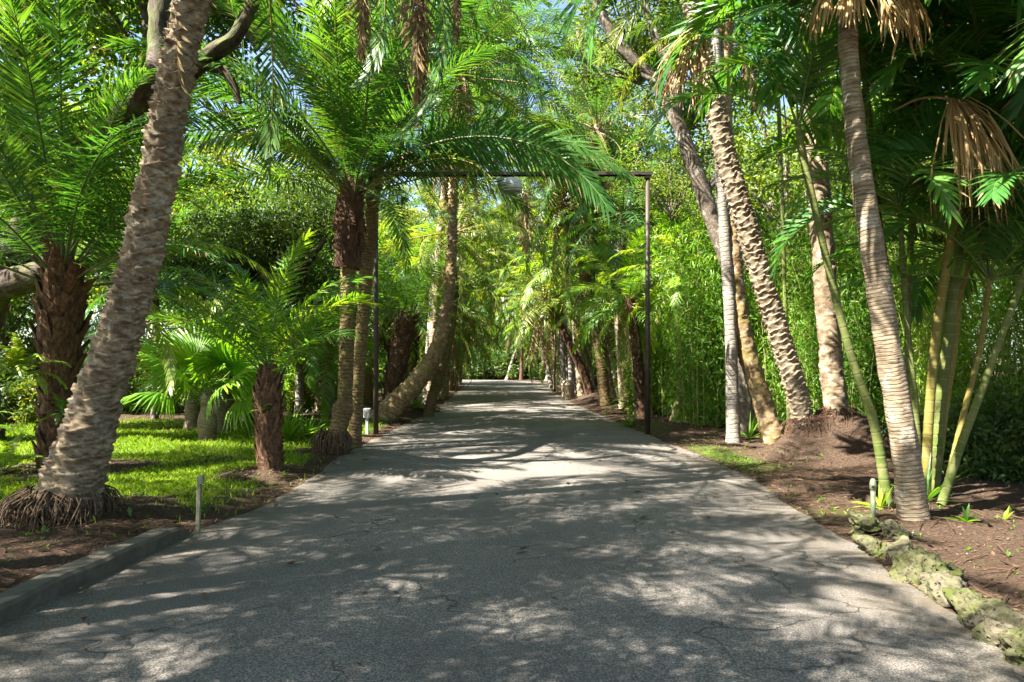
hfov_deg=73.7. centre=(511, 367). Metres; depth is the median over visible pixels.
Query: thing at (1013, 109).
cane palm
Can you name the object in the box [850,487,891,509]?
grass tuft
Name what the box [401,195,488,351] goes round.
broadleaf tree
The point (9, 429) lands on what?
fern
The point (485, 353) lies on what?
palm
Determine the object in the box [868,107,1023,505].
cane palm
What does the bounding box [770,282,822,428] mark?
bamboo clump
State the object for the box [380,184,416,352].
broadleaf tree
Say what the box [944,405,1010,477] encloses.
shrub
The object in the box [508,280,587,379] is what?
palm
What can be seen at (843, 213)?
bamboo clump
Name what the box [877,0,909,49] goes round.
dead fan leaf
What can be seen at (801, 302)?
bamboo clump
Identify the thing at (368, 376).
palm
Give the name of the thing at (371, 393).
garden palm
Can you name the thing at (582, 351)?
broadleaf tree
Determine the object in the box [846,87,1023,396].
broadleaf tree
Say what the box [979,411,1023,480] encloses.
shrub
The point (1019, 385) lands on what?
shrub
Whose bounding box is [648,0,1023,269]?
cane palm
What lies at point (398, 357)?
date palm
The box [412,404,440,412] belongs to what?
edging rock
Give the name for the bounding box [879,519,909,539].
edging rock
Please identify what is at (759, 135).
broadleaf tree
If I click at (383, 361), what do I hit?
shrub
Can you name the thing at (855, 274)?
bamboo clump
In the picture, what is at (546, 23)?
palm
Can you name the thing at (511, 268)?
broadleaf tree
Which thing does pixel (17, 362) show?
fern
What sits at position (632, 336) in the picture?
feather palm
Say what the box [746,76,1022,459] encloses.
cane palm
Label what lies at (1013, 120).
cane palm
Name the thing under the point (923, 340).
bamboo clump
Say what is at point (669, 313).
bamboo clump
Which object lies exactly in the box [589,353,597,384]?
shrub
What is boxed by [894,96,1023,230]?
dead fan leaf
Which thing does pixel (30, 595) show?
kerb
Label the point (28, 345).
shrub
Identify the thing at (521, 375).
palm
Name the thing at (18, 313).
broadleaf tree
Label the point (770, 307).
leaning palm
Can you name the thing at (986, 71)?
cane palm
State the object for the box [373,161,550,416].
leaning palm
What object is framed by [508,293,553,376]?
palm
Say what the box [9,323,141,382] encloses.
shrub
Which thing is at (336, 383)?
shrub
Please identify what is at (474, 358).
palm
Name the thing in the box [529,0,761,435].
oak tree
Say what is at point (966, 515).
seedling
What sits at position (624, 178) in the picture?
palm
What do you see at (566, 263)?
palm
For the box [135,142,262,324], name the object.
broadleaf tree
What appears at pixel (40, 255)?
broadleaf tree
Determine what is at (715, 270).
bamboo clump
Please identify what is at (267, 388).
young date palm
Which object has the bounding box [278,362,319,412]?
shrub
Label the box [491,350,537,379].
shrub
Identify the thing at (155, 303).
garden palm
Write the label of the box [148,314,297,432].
fan palm
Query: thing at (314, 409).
garden palm
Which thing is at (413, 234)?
garden palm
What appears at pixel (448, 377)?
palm
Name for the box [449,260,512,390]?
palm
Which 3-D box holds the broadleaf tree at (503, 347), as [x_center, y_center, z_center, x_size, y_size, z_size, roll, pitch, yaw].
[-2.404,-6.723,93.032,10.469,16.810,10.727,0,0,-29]
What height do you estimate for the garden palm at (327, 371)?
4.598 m
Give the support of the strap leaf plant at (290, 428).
on the ground at (812, 448)
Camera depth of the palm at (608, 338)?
28.44 m
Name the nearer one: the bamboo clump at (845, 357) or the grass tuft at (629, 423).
the bamboo clump at (845, 357)
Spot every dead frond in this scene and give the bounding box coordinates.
[347,0,378,63]
[391,0,440,109]
[450,0,464,46]
[515,189,540,253]
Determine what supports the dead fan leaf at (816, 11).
hanging from the ringed palm at (910, 495)
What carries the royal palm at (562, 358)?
on the ground at (812, 448)
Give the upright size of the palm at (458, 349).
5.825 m
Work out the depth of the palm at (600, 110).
23.67 m
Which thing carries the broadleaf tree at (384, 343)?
on the ground at (812, 448)
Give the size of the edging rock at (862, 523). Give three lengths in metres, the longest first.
0.482 x 0.275 x 0.250 m
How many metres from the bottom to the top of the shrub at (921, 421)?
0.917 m
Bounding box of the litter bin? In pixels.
[560,379,574,398]
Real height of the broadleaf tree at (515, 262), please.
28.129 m
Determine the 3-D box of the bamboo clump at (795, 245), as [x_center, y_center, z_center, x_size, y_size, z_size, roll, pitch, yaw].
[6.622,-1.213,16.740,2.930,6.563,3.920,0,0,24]
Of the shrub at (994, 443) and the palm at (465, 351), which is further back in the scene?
the palm at (465, 351)
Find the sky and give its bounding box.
[0,0,1023,367]
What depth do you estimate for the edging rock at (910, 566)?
4.63 m
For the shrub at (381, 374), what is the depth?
37.84 m
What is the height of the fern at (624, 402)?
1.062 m
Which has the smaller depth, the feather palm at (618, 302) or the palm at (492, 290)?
the feather palm at (618, 302)
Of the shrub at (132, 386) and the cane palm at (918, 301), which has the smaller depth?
the cane palm at (918, 301)
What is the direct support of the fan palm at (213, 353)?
on the ground at (812, 448)
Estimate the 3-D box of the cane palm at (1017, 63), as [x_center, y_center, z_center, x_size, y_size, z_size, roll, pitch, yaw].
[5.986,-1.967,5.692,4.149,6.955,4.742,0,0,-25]
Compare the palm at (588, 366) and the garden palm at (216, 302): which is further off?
the palm at (588, 366)
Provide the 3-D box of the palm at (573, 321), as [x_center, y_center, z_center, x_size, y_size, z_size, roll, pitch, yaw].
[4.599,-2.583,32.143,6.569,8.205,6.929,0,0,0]
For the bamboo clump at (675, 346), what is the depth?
16.58 m
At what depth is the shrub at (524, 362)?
76.23 m
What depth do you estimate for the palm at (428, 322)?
23.87 m
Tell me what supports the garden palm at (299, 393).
on the ground at (812, 448)
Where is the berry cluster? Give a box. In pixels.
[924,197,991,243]
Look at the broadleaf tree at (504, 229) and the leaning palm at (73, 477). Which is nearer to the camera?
the leaning palm at (73, 477)
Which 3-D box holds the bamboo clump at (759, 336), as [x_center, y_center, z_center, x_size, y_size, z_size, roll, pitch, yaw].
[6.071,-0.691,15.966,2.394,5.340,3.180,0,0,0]
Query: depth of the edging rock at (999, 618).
3.58 m
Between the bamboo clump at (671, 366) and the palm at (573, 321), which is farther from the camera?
the palm at (573, 321)
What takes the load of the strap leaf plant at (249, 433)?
on the ground at (812, 448)
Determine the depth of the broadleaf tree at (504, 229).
107.10 m
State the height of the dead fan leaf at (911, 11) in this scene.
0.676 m
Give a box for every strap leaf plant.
[236,412,254,438]
[252,405,322,440]
[296,416,326,436]
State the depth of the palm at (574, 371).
36.75 m
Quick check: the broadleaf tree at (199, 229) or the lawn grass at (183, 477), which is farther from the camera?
the broadleaf tree at (199, 229)
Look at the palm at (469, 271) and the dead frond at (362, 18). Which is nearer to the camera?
the dead frond at (362, 18)
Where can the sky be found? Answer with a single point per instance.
(561, 5)
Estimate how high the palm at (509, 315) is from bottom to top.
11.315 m
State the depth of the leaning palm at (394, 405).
17.46 m
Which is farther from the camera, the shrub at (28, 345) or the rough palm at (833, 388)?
the shrub at (28, 345)
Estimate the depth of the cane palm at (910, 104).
8.70 m
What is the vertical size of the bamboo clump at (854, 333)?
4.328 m
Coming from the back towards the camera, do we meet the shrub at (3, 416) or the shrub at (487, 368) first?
the shrub at (487, 368)
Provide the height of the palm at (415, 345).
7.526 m
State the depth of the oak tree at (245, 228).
17.84 m
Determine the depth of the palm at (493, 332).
46.20 m
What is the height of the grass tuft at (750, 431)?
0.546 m
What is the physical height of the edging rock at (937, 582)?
0.291 m
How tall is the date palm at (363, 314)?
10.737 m
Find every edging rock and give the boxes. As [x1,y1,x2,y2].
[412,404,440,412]
[848,510,881,534]
[851,534,886,558]
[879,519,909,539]
[884,535,914,560]
[888,546,950,586]
[918,570,949,593]
[925,571,985,607]
[942,586,1006,623]
[947,563,965,580]
[959,608,986,629]
[971,604,1023,647]
[997,626,1023,666]
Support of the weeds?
on the ground at (812, 448)
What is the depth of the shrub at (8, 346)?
22.40 m
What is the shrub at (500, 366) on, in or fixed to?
on the ground at (812, 448)
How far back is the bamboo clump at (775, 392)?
15.14 m
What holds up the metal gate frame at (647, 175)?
on the ground at (812, 448)
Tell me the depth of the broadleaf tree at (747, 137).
26.28 m
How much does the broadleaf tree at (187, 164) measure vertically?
15.683 m
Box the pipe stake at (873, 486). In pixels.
[869,478,876,516]
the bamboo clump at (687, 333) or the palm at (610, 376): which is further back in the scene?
the palm at (610, 376)
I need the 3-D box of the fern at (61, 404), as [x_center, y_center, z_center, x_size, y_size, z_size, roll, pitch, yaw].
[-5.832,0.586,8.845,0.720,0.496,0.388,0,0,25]
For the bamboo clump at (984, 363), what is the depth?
11.82 m
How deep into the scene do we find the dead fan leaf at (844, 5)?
5.94 m
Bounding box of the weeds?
[0,419,1023,593]
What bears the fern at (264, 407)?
attached to the young date palm at (267, 388)
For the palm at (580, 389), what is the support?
on the ground at (812, 448)
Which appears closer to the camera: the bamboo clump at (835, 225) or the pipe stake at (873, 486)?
the pipe stake at (873, 486)
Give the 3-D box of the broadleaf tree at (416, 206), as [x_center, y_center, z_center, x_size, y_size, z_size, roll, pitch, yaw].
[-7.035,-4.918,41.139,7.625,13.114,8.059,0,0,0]
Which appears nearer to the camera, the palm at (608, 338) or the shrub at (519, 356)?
the palm at (608, 338)
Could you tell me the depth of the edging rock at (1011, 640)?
3.38 m
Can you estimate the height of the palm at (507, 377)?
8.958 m
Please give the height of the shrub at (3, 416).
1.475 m
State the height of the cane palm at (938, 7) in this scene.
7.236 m
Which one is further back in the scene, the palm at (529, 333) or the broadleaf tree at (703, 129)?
the palm at (529, 333)
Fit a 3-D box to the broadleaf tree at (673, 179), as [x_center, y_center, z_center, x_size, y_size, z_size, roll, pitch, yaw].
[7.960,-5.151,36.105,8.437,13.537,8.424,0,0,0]
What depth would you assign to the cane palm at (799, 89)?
6.97 m
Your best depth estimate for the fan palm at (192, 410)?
15.27 m
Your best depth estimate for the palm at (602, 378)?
24.82 m
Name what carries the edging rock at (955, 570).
on the ground at (812, 448)
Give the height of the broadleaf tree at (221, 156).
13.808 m
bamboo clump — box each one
[585,271,634,402]
[590,212,696,415]
[635,178,804,427]
[641,199,790,425]
[641,316,667,405]
[652,241,761,427]
[652,265,721,422]
[657,248,705,410]
[660,232,712,405]
[687,235,803,428]
[713,209,884,429]
[743,174,837,419]
[743,231,812,429]
[747,239,818,426]
[760,180,882,301]
[761,196,931,425]
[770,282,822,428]
[776,183,921,377]
[789,202,944,417]
[791,268,885,425]
[798,189,944,422]
[800,192,967,428]
[801,233,897,312]
[801,252,917,416]
[836,213,1007,424]
[860,213,1016,455]
[899,241,1023,413]
[961,237,1023,421]
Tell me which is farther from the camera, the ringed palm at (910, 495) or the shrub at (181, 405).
the shrub at (181, 405)
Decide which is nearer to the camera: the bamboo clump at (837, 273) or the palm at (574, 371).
the bamboo clump at (837, 273)
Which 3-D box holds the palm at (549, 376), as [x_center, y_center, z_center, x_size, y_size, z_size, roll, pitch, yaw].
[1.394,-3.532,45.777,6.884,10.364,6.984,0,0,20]
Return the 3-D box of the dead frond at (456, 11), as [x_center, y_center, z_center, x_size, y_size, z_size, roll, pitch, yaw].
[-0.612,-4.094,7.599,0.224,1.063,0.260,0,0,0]
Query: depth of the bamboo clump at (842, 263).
15.33 m
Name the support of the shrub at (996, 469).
on the ground at (812, 448)
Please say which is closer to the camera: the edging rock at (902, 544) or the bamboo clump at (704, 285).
the edging rock at (902, 544)
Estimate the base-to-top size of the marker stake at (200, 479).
0.690 m
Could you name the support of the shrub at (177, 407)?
on the ground at (812, 448)
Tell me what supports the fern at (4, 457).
on the ground at (812, 448)
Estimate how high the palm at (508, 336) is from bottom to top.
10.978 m
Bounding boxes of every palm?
[0,0,328,470]
[0,0,455,531]
[29,194,242,419]
[88,227,381,470]
[98,0,642,454]
[121,323,290,440]
[137,323,250,429]
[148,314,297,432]
[177,350,291,425]
[179,254,268,324]
[206,276,355,375]
[223,240,385,414]
[240,255,399,411]
[241,0,533,448]
[261,273,422,418]
[317,0,612,420]
[320,233,502,415]
[322,222,483,403]
[324,208,430,402]
[366,62,560,398]
[370,237,507,375]
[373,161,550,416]
[378,218,445,311]
[378,220,498,402]
[387,231,531,380]
[392,230,500,324]
[406,178,529,394]
[413,0,604,399]
[414,201,536,396]
[419,294,508,388]
[419,314,489,380]
[421,345,481,381]
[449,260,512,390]
[457,313,479,364]
[458,274,514,357]
[458,317,503,383]
[458,342,494,371]
[475,136,560,386]
[475,247,593,394]
[478,92,666,405]
[481,250,565,360]
[491,165,584,395]
[494,247,552,388]
[494,291,519,350]
[494,308,526,379]
[496,299,514,350]
[499,210,610,335]
[500,50,693,408]
[501,236,576,392]
[501,300,528,379]
[503,299,542,360]
[505,182,565,383]
[505,294,593,388]
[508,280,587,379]
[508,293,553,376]
[513,272,595,367]
[514,199,586,383]
[519,160,660,400]
[521,331,595,385]
[532,126,709,410]
[539,155,715,350]
[543,120,679,247]
[546,241,618,396]
[550,0,956,522]
[550,332,596,387]
[551,265,616,358]
[552,226,687,417]
[568,196,709,412]
[583,0,836,439]
[607,210,763,421]
[620,1,798,444]
[623,0,860,428]
[638,0,906,508]
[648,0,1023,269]
[653,1,740,443]
[661,3,879,429]
[745,0,1023,494]
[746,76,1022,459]
[762,10,1022,395]
[778,0,1023,496]
[799,126,1023,472]
[825,154,1023,478]
[859,0,1023,159]
[860,0,1023,162]
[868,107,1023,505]
[874,47,1020,162]
[912,31,1023,253]
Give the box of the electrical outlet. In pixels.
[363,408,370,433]
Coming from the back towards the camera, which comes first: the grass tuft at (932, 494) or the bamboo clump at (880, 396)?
the bamboo clump at (880, 396)
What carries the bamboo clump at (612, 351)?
on the ground at (812, 448)
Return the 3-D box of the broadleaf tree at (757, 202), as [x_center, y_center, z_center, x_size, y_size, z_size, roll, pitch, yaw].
[8.794,-4.167,21.790,7.843,11.683,7.778,0,0,-23]
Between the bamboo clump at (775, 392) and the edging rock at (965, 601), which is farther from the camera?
the bamboo clump at (775, 392)
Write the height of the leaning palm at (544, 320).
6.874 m
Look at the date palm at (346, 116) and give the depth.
10.86 m
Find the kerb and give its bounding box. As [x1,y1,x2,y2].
[0,527,189,625]
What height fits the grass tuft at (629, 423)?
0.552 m
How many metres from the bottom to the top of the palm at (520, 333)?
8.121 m
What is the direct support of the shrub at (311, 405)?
on the ground at (812, 448)
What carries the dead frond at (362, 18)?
hanging from the date palm at (346, 116)
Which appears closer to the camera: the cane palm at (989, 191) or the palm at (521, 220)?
the cane palm at (989, 191)
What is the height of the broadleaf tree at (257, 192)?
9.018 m
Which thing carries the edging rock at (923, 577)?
on the ground at (812, 448)
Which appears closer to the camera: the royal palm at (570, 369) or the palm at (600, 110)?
the palm at (600, 110)
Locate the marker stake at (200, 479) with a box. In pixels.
[195,474,203,532]
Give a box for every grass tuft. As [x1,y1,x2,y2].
[612,407,644,426]
[740,412,760,438]
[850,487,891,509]
[877,454,969,505]
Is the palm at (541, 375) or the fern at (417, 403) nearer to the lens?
the fern at (417, 403)
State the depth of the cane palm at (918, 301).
8.21 m
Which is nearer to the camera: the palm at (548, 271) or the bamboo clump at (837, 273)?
the bamboo clump at (837, 273)
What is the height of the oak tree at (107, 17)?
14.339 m
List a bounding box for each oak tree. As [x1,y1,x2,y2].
[0,0,352,441]
[155,165,365,421]
[512,1,694,364]
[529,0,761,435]
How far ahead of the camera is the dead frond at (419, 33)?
7.56 m
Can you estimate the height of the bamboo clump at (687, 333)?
6.582 m
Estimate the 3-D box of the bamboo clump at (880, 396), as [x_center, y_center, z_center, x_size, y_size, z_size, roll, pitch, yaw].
[7.853,-0.905,14.026,3.498,6.176,2.682,0,0,-38]
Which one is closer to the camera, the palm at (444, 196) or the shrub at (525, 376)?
the palm at (444, 196)
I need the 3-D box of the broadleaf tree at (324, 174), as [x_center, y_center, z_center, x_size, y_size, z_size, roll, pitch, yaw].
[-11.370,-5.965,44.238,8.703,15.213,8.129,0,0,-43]
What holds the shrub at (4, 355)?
on the ground at (812, 448)
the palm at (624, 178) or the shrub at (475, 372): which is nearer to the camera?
the palm at (624, 178)
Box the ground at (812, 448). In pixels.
[0,372,1023,613]
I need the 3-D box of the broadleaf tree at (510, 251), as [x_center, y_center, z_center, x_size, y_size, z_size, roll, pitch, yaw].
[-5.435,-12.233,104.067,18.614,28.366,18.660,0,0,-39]
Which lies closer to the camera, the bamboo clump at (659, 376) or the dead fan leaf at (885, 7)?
the dead fan leaf at (885, 7)
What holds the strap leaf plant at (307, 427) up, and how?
on the ground at (812, 448)
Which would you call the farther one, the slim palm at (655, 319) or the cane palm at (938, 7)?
the slim palm at (655, 319)
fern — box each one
[0,332,70,395]
[0,411,35,440]
[0,431,44,470]
[33,393,68,431]
[247,399,271,414]
[411,390,439,409]
[602,393,635,412]
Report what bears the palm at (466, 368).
on the ground at (812, 448)
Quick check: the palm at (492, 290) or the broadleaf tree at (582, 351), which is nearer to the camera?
the palm at (492, 290)
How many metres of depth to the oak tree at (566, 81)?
26.56 m
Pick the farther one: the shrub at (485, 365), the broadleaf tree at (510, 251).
the broadleaf tree at (510, 251)
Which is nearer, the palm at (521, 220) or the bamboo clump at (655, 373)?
the bamboo clump at (655, 373)
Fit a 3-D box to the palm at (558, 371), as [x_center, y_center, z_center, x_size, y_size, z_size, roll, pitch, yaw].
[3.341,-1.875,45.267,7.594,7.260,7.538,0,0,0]
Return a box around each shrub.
[0,335,123,409]
[0,339,32,389]
[0,340,26,384]
[0,353,37,423]
[1,372,38,423]
[1,400,9,419]
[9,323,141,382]
[32,363,140,413]
[80,352,150,410]
[121,359,164,414]
[132,383,215,412]
[173,374,235,412]
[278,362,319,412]
[281,367,313,410]
[304,371,338,407]
[379,349,386,388]
[379,357,422,390]
[458,342,499,379]
[463,346,506,379]
[467,344,499,379]
[486,351,530,379]
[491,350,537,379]
[496,346,543,379]
[502,342,544,375]
[523,362,545,379]
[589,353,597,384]
[880,404,951,455]
[920,371,1023,484]
[941,413,1023,480]
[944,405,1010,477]
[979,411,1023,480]
[991,368,1023,409]
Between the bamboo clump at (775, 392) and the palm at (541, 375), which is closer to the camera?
the bamboo clump at (775, 392)
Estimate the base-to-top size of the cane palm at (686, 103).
9.622 m
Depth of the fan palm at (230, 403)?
16.29 m
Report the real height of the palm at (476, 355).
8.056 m
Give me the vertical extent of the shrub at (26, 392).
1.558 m
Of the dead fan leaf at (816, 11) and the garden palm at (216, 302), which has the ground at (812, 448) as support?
the garden palm at (216, 302)
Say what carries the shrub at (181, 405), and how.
on the ground at (812, 448)
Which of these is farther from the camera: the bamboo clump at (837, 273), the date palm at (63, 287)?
the bamboo clump at (837, 273)
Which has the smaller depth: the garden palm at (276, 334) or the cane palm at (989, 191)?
the cane palm at (989, 191)
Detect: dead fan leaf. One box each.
[642,18,734,125]
[798,0,832,53]
[828,0,877,33]
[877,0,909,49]
[891,0,932,62]
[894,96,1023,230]
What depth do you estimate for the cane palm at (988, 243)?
7.33 m
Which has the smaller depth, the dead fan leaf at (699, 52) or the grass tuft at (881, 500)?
the grass tuft at (881, 500)
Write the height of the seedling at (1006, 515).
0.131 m
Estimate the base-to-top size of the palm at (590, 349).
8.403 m
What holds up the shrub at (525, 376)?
on the ground at (812, 448)
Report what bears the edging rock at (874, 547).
on the ground at (812, 448)
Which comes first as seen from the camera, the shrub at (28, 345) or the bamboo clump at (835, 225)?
the bamboo clump at (835, 225)
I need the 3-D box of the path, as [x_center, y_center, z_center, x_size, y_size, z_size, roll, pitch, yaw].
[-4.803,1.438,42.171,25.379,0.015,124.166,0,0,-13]
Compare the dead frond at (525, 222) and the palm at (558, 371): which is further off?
the palm at (558, 371)
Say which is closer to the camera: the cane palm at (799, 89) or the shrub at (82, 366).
the cane palm at (799, 89)
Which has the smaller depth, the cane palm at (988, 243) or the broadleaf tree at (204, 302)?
the cane palm at (988, 243)
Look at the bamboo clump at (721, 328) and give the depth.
15.71 m
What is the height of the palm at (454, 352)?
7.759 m
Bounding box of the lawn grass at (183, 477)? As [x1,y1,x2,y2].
[0,416,876,537]
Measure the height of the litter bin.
0.990 m
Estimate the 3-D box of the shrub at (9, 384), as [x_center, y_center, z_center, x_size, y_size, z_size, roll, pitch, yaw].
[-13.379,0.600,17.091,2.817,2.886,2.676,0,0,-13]
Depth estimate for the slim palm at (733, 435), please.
12.41 m
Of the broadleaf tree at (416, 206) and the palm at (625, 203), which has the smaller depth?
the palm at (625, 203)
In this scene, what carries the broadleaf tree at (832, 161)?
on the ground at (812, 448)
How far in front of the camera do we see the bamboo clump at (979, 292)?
12.41 m
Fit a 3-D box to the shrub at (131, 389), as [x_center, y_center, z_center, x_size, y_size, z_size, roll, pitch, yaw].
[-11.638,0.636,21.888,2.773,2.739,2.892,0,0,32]
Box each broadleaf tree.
[0,93,252,349]
[1,93,80,342]
[8,52,241,330]
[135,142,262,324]
[159,155,252,326]
[168,170,339,332]
[178,99,332,333]
[263,150,412,338]
[297,177,441,396]
[366,168,446,332]
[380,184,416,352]
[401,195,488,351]
[476,204,530,282]
[476,259,512,350]
[486,194,543,318]
[489,241,532,341]
[492,193,548,348]
[536,229,601,373]
[602,136,748,234]
[626,113,762,258]
[651,115,776,234]
[657,50,931,285]
[695,65,915,275]
[795,48,1023,346]
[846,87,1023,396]
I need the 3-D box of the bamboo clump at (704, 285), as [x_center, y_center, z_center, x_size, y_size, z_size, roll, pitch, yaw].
[5.138,-1.044,17.160,3.772,5.991,3.389,0,0,10]
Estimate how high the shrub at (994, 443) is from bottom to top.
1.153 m
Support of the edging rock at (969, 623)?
on the ground at (812, 448)
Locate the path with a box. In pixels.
[0,379,1023,681]
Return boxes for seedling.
[942,504,980,521]
[998,505,1013,519]
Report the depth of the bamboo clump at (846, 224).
13.81 m
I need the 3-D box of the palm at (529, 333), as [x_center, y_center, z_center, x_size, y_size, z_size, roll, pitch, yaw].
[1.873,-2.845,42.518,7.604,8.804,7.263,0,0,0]
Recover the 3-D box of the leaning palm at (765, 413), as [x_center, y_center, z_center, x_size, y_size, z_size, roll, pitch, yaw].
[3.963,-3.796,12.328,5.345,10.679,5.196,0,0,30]

